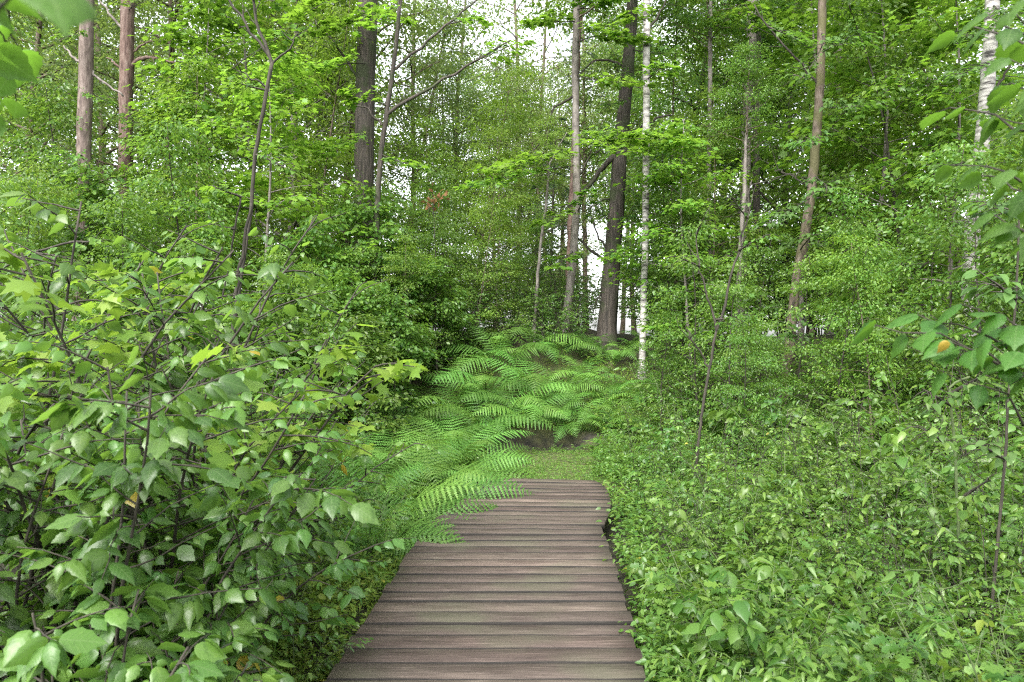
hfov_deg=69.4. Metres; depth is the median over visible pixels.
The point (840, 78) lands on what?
young tree
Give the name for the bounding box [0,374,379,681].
leafy shrub
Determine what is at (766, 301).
bush
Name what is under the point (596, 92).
tree
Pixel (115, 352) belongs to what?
leafy shrub
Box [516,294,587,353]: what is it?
bush
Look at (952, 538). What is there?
bush
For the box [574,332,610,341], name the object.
fern
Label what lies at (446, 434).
fern
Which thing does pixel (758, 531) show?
leafy weed
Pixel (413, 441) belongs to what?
fern
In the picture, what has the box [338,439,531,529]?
fern
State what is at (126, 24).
pine tree
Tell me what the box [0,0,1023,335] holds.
sky
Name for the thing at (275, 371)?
leafy shrub
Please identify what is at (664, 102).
tree
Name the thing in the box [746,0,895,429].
leaning brown tree
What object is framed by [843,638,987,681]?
leafy weed
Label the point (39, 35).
tree
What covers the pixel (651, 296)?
bush
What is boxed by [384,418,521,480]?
fern
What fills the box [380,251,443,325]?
bush
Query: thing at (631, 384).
leafy weed
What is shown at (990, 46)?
birch tree
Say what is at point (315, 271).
young tree
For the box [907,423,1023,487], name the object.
leafy weed
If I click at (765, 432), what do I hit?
leafy weed
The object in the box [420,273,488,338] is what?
bush
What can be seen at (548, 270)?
bush
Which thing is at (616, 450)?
leafy weed
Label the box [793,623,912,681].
leafy weed
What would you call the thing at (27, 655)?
shrub
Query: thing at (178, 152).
young tree
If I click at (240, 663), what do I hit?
shrub
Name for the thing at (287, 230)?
bush
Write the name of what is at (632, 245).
bush
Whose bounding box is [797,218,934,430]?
young tree
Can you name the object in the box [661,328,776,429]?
bush
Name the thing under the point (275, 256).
young tree
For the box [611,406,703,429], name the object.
fern
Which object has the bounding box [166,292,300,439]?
oak seedling
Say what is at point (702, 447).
loose sapling
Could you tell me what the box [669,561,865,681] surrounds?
leafy weed
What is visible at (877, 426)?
leafy weed
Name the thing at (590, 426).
fern
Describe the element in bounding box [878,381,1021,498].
bush
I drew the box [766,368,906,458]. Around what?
bush
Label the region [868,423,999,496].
leafy weed
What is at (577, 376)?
fern
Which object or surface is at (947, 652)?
leafy weed
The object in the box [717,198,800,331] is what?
bush
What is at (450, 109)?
tree
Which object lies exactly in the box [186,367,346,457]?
bush
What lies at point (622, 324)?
tree
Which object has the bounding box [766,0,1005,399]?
young tree
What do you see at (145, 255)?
leafy shrub
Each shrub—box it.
[0,190,338,607]
[0,200,257,609]
[0,212,351,524]
[0,219,230,496]
[0,226,121,271]
[0,244,428,609]
[0,322,381,671]
[0,329,290,681]
[0,329,309,638]
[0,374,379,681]
[0,396,421,674]
[0,561,238,681]
[0,575,227,681]
[0,583,280,681]
[0,610,264,681]
[2,278,395,543]
[70,637,167,667]
[119,480,315,613]
[124,353,444,579]
[160,438,386,583]
[191,332,367,466]
[204,393,386,564]
[221,645,295,681]
[238,374,381,485]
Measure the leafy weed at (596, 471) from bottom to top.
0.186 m
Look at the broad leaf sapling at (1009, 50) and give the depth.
1.96 m
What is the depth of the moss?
8.96 m
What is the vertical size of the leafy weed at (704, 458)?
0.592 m
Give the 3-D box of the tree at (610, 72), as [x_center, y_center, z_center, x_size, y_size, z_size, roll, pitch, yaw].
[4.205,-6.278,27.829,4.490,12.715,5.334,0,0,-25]
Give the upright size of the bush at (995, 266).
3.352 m
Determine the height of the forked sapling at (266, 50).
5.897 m
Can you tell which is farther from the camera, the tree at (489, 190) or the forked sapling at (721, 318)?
the tree at (489, 190)
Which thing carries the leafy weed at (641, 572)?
on the ground at (540, 439)
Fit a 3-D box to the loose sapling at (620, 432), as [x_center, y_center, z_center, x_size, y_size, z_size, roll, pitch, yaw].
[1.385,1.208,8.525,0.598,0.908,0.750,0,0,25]
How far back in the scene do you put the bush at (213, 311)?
10.49 m
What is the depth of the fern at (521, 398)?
10.67 m
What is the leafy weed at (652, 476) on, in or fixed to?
on the ground at (540, 439)
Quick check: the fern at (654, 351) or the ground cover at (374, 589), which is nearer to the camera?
the ground cover at (374, 589)
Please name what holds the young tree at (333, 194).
on the ground at (540, 439)
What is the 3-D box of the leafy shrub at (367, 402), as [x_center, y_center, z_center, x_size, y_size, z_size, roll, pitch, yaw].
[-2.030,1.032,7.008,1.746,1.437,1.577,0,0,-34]
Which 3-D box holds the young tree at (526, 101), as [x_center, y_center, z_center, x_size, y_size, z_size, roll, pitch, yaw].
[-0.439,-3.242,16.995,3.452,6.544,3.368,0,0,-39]
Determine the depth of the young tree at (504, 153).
15.41 m
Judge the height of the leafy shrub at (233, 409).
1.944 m
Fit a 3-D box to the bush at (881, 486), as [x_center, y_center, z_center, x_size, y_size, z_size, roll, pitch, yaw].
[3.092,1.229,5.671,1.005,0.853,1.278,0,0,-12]
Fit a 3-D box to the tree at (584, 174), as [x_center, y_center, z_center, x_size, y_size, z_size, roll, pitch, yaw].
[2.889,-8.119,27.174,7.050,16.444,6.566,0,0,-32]
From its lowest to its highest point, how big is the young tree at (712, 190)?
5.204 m
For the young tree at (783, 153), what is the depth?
13.70 m
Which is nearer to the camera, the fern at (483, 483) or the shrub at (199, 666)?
the shrub at (199, 666)
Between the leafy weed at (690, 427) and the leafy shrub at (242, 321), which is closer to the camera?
the leafy shrub at (242, 321)
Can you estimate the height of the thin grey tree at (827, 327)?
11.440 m
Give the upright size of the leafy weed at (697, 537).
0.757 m
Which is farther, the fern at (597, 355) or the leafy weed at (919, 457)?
the fern at (597, 355)
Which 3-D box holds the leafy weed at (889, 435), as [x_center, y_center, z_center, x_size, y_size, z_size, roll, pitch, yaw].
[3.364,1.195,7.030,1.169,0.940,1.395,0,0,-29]
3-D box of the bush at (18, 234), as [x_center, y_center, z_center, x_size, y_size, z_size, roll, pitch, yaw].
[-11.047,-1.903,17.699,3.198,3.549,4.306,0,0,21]
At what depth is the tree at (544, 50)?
29.18 m
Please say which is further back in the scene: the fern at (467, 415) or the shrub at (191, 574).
the fern at (467, 415)
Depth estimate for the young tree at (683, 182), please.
11.87 m
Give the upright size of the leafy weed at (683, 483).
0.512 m
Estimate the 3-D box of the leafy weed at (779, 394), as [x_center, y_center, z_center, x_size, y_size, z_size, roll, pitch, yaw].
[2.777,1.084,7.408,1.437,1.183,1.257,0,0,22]
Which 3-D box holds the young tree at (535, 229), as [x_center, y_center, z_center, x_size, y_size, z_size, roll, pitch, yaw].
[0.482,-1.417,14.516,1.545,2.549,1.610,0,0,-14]
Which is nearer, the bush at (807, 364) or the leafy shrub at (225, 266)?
the leafy shrub at (225, 266)
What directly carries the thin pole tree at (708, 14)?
on the ground at (540, 439)
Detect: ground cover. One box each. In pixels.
[23,410,491,680]
[260,549,402,681]
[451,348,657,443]
[589,433,717,681]
[590,347,1023,681]
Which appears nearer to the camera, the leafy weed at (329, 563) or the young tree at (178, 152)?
the leafy weed at (329, 563)
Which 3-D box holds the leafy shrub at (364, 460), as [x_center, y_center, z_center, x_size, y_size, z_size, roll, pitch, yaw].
[-1.802,0.908,5.107,1.855,1.690,2.054,0,0,43]
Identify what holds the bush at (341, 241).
on the ground at (540, 439)
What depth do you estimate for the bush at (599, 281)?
18.77 m
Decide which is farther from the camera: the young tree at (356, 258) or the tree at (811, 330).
the tree at (811, 330)
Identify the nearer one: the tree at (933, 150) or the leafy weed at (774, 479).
the leafy weed at (774, 479)
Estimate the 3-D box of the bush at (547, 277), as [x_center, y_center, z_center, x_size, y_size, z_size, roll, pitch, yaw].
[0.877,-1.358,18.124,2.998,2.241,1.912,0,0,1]
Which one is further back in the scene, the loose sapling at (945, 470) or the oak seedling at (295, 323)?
the oak seedling at (295, 323)
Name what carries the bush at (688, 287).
on the ground at (540, 439)
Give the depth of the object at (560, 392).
11.71 m
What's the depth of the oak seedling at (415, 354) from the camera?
10.60 m
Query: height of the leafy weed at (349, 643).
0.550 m
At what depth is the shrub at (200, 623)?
2.63 m
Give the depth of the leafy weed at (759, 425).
7.46 m
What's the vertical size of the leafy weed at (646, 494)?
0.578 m
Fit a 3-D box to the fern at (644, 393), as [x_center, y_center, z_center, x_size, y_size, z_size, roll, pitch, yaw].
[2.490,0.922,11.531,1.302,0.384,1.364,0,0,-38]
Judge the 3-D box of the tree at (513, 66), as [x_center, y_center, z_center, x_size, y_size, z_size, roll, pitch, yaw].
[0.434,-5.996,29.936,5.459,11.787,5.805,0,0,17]
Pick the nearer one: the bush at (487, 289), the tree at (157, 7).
the bush at (487, 289)
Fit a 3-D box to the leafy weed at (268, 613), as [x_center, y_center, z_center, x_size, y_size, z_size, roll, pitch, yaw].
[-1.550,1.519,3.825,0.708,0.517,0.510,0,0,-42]
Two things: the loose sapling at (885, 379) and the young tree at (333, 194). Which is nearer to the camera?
the loose sapling at (885, 379)
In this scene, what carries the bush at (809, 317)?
on the ground at (540, 439)
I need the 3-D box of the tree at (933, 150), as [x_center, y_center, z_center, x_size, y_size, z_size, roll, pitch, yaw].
[19.116,-11.050,35.799,10.404,22.464,11.064,0,0,-18]
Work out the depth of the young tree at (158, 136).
13.19 m
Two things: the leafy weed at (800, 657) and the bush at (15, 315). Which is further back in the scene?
the bush at (15, 315)
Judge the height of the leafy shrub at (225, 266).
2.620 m
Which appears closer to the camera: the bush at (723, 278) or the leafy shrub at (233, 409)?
the leafy shrub at (233, 409)
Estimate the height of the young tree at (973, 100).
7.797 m
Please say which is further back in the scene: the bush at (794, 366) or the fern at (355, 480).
the bush at (794, 366)
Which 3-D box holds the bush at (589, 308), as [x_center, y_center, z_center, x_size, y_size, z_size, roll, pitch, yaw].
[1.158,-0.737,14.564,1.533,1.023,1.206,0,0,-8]
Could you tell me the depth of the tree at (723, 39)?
23.45 m
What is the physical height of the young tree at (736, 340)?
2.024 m
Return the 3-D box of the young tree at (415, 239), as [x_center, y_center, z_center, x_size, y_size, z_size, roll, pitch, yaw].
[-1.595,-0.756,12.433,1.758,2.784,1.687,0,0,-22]
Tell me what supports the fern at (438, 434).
on the ground at (540, 439)
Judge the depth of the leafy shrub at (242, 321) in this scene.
4.00 m
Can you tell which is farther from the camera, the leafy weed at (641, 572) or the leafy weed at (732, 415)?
the leafy weed at (732, 415)
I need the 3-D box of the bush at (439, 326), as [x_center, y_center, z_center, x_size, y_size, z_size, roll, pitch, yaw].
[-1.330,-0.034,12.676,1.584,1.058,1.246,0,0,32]
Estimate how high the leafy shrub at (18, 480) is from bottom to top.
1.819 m
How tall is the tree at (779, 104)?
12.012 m
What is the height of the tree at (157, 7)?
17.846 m
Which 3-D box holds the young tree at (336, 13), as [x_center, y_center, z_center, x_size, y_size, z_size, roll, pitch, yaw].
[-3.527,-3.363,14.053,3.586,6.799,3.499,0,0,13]
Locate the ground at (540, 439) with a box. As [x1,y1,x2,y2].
[0,325,1023,681]
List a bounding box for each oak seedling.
[4,161,178,342]
[38,275,180,428]
[65,243,217,407]
[128,228,295,456]
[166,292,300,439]
[238,272,352,441]
[246,314,391,443]
[288,178,433,360]
[295,267,390,423]
[319,311,438,451]
[341,291,459,428]
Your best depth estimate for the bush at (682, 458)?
6.56 m
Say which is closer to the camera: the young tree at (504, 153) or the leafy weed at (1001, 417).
the leafy weed at (1001, 417)
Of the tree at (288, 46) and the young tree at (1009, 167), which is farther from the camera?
the tree at (288, 46)
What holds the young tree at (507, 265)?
on the ground at (540, 439)
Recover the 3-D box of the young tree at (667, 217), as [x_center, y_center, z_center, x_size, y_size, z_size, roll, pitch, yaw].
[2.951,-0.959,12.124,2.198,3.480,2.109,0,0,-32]
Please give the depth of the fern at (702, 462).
8.99 m
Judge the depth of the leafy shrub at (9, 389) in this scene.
2.95 m
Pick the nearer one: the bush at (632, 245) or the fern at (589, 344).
the fern at (589, 344)
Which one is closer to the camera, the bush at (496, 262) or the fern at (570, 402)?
the fern at (570, 402)
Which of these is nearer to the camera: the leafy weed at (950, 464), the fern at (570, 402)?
the leafy weed at (950, 464)
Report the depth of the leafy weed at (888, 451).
5.68 m
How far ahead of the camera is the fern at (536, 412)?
10.44 m
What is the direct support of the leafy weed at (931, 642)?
on the ground at (540, 439)
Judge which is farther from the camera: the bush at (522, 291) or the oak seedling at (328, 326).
the bush at (522, 291)
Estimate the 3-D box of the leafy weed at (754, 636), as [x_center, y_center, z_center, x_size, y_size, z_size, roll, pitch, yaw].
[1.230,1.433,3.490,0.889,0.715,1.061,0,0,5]
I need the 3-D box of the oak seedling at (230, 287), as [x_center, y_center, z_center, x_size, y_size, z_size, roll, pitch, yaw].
[-3.888,0.111,9.438,2.360,2.965,1.870,0,0,-33]
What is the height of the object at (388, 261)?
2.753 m
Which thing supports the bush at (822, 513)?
on the ground at (540, 439)
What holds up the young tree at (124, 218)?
on the ground at (540, 439)
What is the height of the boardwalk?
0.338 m
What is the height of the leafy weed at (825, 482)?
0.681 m
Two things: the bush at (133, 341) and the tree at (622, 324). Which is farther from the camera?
the tree at (622, 324)
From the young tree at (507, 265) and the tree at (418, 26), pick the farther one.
the tree at (418, 26)
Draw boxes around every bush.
[0,206,73,322]
[0,281,59,390]
[0,308,108,446]
[2,202,113,327]
[11,266,164,424]
[64,308,228,388]
[143,215,280,316]
[149,295,306,389]
[171,207,316,301]
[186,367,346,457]
[212,213,353,329]
[247,350,338,422]
[247,375,373,469]
[249,237,387,334]
[333,260,431,345]
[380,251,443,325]
[384,313,466,383]
[391,309,479,369]
[402,239,506,332]
[417,245,488,328]
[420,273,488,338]
[422,253,510,325]
[431,238,530,330]
[438,286,497,353]
[453,230,515,321]
[455,244,549,325]
[475,291,538,346]
[481,264,577,328]
[485,244,581,318]
[494,247,599,323]
[515,252,592,326]
[515,282,564,338]
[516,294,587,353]
[522,263,600,323]
[531,261,620,327]
[536,277,597,347]
[541,276,600,326]
[567,327,607,360]
[618,255,703,332]
[618,261,695,335]
[622,226,736,331]
[628,358,661,383]
[632,279,701,336]
[633,222,737,330]
[634,234,782,333]
[635,332,731,411]
[637,439,746,507]
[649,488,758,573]
[654,256,772,352]
[656,432,792,524]
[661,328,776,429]
[664,337,810,419]
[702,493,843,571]
[706,199,811,334]
[707,419,833,488]
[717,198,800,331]
[728,225,863,334]
[750,489,924,596]
[756,195,911,332]
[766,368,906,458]
[769,324,909,429]
[770,418,876,529]
[776,224,861,334]
[779,396,922,509]
[818,443,1010,548]
[819,225,955,374]
[819,339,994,436]
[824,193,964,324]
[837,495,993,615]
[866,208,1013,311]
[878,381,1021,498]
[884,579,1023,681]
[885,330,1023,434]
[902,345,1023,437]
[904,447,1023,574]
[913,503,1023,648]
[935,195,1010,330]
[958,346,1023,455]
[962,217,1022,323]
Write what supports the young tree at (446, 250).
on the ground at (540, 439)
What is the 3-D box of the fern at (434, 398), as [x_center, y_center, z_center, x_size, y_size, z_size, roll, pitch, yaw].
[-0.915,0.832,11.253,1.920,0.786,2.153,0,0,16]
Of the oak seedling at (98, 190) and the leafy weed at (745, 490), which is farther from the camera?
the oak seedling at (98, 190)
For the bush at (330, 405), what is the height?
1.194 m
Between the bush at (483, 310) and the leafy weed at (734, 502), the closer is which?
the leafy weed at (734, 502)
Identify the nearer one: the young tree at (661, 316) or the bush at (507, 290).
the young tree at (661, 316)
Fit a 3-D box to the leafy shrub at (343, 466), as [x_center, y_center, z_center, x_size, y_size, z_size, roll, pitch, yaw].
[-1.666,1.070,5.302,1.536,1.360,1.507,0,0,36]
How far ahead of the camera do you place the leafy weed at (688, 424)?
9.84 m
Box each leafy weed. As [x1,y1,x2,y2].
[207,549,325,642]
[244,594,281,652]
[262,574,376,681]
[310,532,369,574]
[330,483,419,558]
[366,481,421,538]
[571,443,590,454]
[587,461,607,476]
[590,391,684,447]
[590,432,681,479]
[614,363,699,450]
[615,429,684,487]
[622,476,680,529]
[628,545,765,601]
[630,534,848,671]
[632,433,680,483]
[634,378,748,477]
[635,457,700,499]
[638,472,806,555]
[642,620,861,681]
[652,401,729,459]
[653,427,701,455]
[656,452,773,509]
[661,414,702,455]
[662,530,850,651]
[665,489,827,589]
[668,469,744,543]
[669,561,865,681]
[674,546,763,608]
[675,476,759,518]
[678,567,864,681]
[680,466,745,533]
[682,437,736,477]
[688,396,808,456]
[690,518,824,619]
[701,600,912,681]
[707,405,857,478]
[707,448,814,544]
[713,507,816,562]
[716,453,871,554]
[717,587,774,648]
[719,388,871,490]
[723,486,860,561]
[734,471,875,537]
[735,462,853,525]
[740,408,841,483]
[747,411,875,488]
[755,407,861,444]
[766,422,930,507]
[775,452,863,518]
[783,462,871,511]
[792,424,920,498]
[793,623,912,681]
[812,494,948,573]
[818,538,964,636]
[825,398,899,439]
[829,566,980,681]
[832,406,931,470]
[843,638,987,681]
[846,580,1023,681]
[854,408,914,451]
[856,466,1023,538]
[857,443,1023,556]
[862,553,1023,681]
[865,454,1000,536]
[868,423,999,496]
[873,467,1023,503]
[884,383,983,454]
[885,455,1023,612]
[887,567,1023,678]
[891,464,1007,535]
[897,510,1023,625]
[906,386,1023,433]
[906,469,985,553]
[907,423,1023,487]
[907,454,1023,504]
[909,592,1023,681]
[910,506,1023,621]
[914,405,1009,449]
[914,436,1023,503]
[918,400,1023,462]
[931,620,1023,681]
[936,490,1023,569]
[937,462,1023,495]
[941,391,1023,503]
[978,403,1023,468]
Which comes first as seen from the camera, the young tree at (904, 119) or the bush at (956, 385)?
the bush at (956, 385)
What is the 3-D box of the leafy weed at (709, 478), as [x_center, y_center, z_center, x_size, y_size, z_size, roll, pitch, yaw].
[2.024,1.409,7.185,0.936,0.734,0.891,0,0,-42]
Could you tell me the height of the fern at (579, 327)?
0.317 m
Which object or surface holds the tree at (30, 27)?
on the ground at (540, 439)
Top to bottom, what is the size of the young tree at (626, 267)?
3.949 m
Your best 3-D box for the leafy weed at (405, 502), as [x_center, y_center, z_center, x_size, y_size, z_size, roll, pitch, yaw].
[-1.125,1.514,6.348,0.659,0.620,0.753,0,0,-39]
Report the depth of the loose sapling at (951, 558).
4.07 m
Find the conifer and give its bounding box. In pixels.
[501,116,598,327]
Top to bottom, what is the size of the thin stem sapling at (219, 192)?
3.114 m
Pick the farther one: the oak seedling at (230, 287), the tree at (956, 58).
the tree at (956, 58)
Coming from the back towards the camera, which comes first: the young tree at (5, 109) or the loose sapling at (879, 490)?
the young tree at (5, 109)
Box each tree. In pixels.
[0,0,159,321]
[0,6,107,254]
[0,12,151,320]
[0,21,114,320]
[0,75,167,320]
[0,169,101,394]
[0,173,91,423]
[1,11,109,204]
[1,159,87,334]
[2,0,225,249]
[3,0,307,266]
[3,18,117,324]
[33,0,192,244]
[35,78,236,316]
[48,0,123,342]
[52,187,192,344]
[92,0,174,251]
[92,0,301,255]
[92,2,305,307]
[92,108,271,339]
[106,46,292,311]
[109,0,385,302]
[133,0,353,325]
[148,0,421,274]
[150,45,393,327]
[179,0,481,279]
[190,0,403,250]
[223,249,329,414]
[230,0,412,318]
[240,0,423,287]
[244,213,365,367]
[272,164,365,309]
[273,0,418,348]
[289,0,421,278]
[290,260,361,421]
[299,245,393,393]
[320,0,523,298]
[327,0,498,298]
[336,0,536,314]
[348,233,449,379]
[370,232,439,394]
[371,213,471,360]
[379,112,492,314]
[383,0,550,328]
[385,26,495,303]
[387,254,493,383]
[398,67,493,328]
[398,168,513,322]
[409,60,560,328]
[411,228,494,374]
[417,84,550,325]
[426,0,606,322]
[433,180,531,349]
[446,83,537,325]
[454,125,557,326]
[460,31,591,288]
[464,0,614,267]
[479,65,602,325]
[492,0,669,327]
[492,107,556,242]
[500,203,575,324]
[513,62,626,296]
[517,126,592,325]
[530,39,634,325]
[548,0,605,323]
[550,0,737,319]
[553,0,691,351]
[564,0,827,309]
[566,14,677,215]
[581,0,759,323]
[581,34,665,333]
[582,1,689,334]
[590,1,862,333]
[590,118,772,387]
[604,126,738,322]
[612,0,688,379]
[616,221,764,455]
[617,290,711,444]
[620,0,799,328]
[628,0,869,286]
[629,181,754,376]
[650,0,797,329]
[651,83,803,353]
[657,0,815,334]
[659,0,934,333]
[662,258,795,467]
[684,309,802,482]
[688,0,812,331]
[696,0,916,338]
[697,228,809,399]
[723,0,931,262]
[723,321,825,450]
[729,0,879,334]
[733,12,926,334]
[735,249,866,449]
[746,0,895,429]
[747,0,1019,374]
[754,0,938,335]
[765,239,929,442]
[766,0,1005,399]
[775,188,934,421]
[780,0,1019,312]
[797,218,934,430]
[803,230,941,448]
[813,0,1023,401]
[824,14,996,268]
[826,1,1016,331]
[827,0,1023,289]
[830,0,1022,335]
[835,139,1023,461]
[843,95,1023,441]
[850,207,997,429]
[867,158,1023,438]
[899,1,1023,287]
[903,92,1023,400]
[909,0,1023,264]
[917,0,1023,393]
[921,156,1023,467]
[933,41,1023,271]
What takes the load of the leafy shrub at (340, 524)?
on the ground at (540, 439)
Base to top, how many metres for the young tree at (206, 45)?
6.378 m
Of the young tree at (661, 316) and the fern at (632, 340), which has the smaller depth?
the young tree at (661, 316)
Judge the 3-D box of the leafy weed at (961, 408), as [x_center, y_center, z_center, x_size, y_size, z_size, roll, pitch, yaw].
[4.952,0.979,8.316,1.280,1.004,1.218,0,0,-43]
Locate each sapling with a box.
[0,0,97,136]
[189,183,252,345]
[200,0,313,371]
[421,182,449,364]
[512,113,578,341]
[599,405,657,468]
[601,440,675,524]
[636,412,711,496]
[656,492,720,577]
[662,407,748,502]
[664,172,799,512]
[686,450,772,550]
[716,383,807,467]
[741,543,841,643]
[754,398,864,526]
[763,470,875,611]
[782,371,888,434]
[812,382,939,468]
[816,517,968,664]
[838,421,958,570]
[839,358,975,474]
[850,303,1023,424]
[887,479,1023,608]
[897,372,1008,637]
[902,476,1023,676]
[911,367,1023,509]
[912,406,1023,570]
[918,306,1023,452]
[919,0,1023,264]
[935,190,1023,646]
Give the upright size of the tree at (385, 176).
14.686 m
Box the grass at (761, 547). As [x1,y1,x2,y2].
[585,369,1023,681]
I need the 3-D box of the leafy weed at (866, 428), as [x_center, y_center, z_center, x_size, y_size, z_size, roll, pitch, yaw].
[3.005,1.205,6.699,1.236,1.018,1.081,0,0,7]
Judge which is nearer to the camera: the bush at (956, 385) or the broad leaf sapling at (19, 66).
the broad leaf sapling at (19, 66)
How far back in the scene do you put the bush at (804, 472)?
6.17 m
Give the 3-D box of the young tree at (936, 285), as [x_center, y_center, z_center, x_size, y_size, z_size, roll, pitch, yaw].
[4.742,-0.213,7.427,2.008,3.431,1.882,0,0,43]
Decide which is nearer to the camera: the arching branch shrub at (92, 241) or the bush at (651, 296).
the arching branch shrub at (92, 241)
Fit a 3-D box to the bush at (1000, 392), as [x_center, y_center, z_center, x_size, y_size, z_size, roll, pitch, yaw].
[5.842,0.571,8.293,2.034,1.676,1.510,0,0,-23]
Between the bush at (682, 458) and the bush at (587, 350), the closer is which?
the bush at (682, 458)
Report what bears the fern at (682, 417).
on the ground at (540, 439)
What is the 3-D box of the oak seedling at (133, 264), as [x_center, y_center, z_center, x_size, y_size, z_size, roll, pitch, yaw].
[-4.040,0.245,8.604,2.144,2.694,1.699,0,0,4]
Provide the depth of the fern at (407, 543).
5.63 m
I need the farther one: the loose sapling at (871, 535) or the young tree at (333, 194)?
the young tree at (333, 194)
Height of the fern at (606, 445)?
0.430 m
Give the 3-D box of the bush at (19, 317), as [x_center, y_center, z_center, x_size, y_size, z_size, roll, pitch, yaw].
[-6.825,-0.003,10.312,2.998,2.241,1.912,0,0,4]
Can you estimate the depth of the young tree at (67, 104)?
12.52 m
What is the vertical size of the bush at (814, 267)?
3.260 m
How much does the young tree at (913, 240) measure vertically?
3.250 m
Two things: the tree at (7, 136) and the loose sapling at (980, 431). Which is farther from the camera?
the tree at (7, 136)
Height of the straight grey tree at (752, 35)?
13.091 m
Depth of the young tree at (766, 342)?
8.78 m
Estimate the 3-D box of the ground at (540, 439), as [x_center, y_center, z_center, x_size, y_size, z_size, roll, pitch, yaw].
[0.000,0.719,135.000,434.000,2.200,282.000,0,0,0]
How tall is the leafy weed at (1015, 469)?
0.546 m
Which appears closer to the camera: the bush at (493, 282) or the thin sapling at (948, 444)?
the thin sapling at (948, 444)
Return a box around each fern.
[293,456,403,511]
[293,472,497,560]
[305,429,446,498]
[308,463,436,558]
[311,498,463,572]
[313,445,436,539]
[315,529,404,587]
[316,428,400,478]
[321,446,485,502]
[325,430,474,512]
[329,429,480,500]
[335,435,493,485]
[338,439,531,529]
[343,417,448,472]
[348,424,511,506]
[350,382,473,435]
[353,414,496,476]
[382,439,542,494]
[384,368,509,421]
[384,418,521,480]
[400,416,519,464]
[402,405,535,484]
[412,387,553,456]
[414,385,556,449]
[416,364,554,394]
[419,329,533,384]
[438,323,563,385]
[449,373,580,444]
[459,353,587,397]
[465,310,598,363]
[473,388,582,424]
[507,384,602,424]
[518,360,608,422]
[522,398,606,443]
[528,331,606,356]
[542,385,636,424]
[550,354,629,387]
[554,402,636,443]
[560,321,590,332]
[571,372,645,414]
[573,435,642,449]
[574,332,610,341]
[577,449,651,464]
[579,342,650,365]
[582,402,657,428]
[591,349,638,362]
[593,373,678,398]
[595,342,620,355]
[597,341,638,351]
[598,415,671,443]
[604,372,678,405]
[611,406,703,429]
[617,336,656,346]
[618,330,657,339]
[622,389,705,411]
[623,341,692,360]
[644,403,724,432]
[647,352,714,370]
[654,450,736,475]
[689,442,755,466]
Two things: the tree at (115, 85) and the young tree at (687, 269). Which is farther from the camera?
the tree at (115, 85)
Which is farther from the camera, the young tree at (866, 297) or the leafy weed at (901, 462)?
the young tree at (866, 297)
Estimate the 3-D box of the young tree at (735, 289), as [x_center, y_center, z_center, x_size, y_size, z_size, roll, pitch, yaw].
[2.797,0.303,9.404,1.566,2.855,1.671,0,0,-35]
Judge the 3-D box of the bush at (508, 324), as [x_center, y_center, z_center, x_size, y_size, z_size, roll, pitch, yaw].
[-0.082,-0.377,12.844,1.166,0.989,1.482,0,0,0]
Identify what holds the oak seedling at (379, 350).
on the ground at (540, 439)
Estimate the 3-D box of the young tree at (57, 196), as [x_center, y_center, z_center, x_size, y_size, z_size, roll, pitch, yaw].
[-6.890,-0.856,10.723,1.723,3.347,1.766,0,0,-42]
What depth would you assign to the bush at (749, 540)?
5.15 m
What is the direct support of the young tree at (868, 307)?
on the ground at (540, 439)
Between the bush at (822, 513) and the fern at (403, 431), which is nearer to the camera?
the bush at (822, 513)
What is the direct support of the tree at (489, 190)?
on the ground at (540, 439)
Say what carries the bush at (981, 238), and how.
on the ground at (540, 439)
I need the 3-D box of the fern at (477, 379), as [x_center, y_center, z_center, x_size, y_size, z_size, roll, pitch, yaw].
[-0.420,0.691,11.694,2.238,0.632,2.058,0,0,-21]
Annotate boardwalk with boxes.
[323,478,648,681]
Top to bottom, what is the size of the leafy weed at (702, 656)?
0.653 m
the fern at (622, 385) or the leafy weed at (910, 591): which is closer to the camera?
the leafy weed at (910, 591)
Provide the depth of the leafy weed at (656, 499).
5.60 m
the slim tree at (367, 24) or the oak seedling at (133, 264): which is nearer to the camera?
the oak seedling at (133, 264)
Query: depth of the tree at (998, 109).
18.28 m
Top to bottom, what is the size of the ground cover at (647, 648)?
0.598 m
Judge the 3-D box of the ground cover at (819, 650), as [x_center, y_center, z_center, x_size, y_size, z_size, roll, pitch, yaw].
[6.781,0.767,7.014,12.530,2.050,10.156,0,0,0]
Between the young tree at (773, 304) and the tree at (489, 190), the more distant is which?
the tree at (489, 190)
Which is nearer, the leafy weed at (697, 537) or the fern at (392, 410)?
the leafy weed at (697, 537)
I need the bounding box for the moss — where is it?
[494,445,619,485]
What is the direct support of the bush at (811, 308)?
on the ground at (540, 439)
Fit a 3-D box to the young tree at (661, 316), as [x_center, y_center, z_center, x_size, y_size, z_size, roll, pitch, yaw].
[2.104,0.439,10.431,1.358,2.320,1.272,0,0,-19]
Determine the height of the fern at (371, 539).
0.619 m
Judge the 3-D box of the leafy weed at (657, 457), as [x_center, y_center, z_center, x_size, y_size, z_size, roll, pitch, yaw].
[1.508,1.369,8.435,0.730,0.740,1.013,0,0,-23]
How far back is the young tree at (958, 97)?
10.54 m
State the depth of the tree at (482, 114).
25.37 m
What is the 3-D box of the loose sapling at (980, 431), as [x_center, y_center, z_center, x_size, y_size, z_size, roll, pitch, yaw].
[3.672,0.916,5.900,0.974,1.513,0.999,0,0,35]
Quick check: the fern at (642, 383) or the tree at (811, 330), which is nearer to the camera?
the fern at (642, 383)

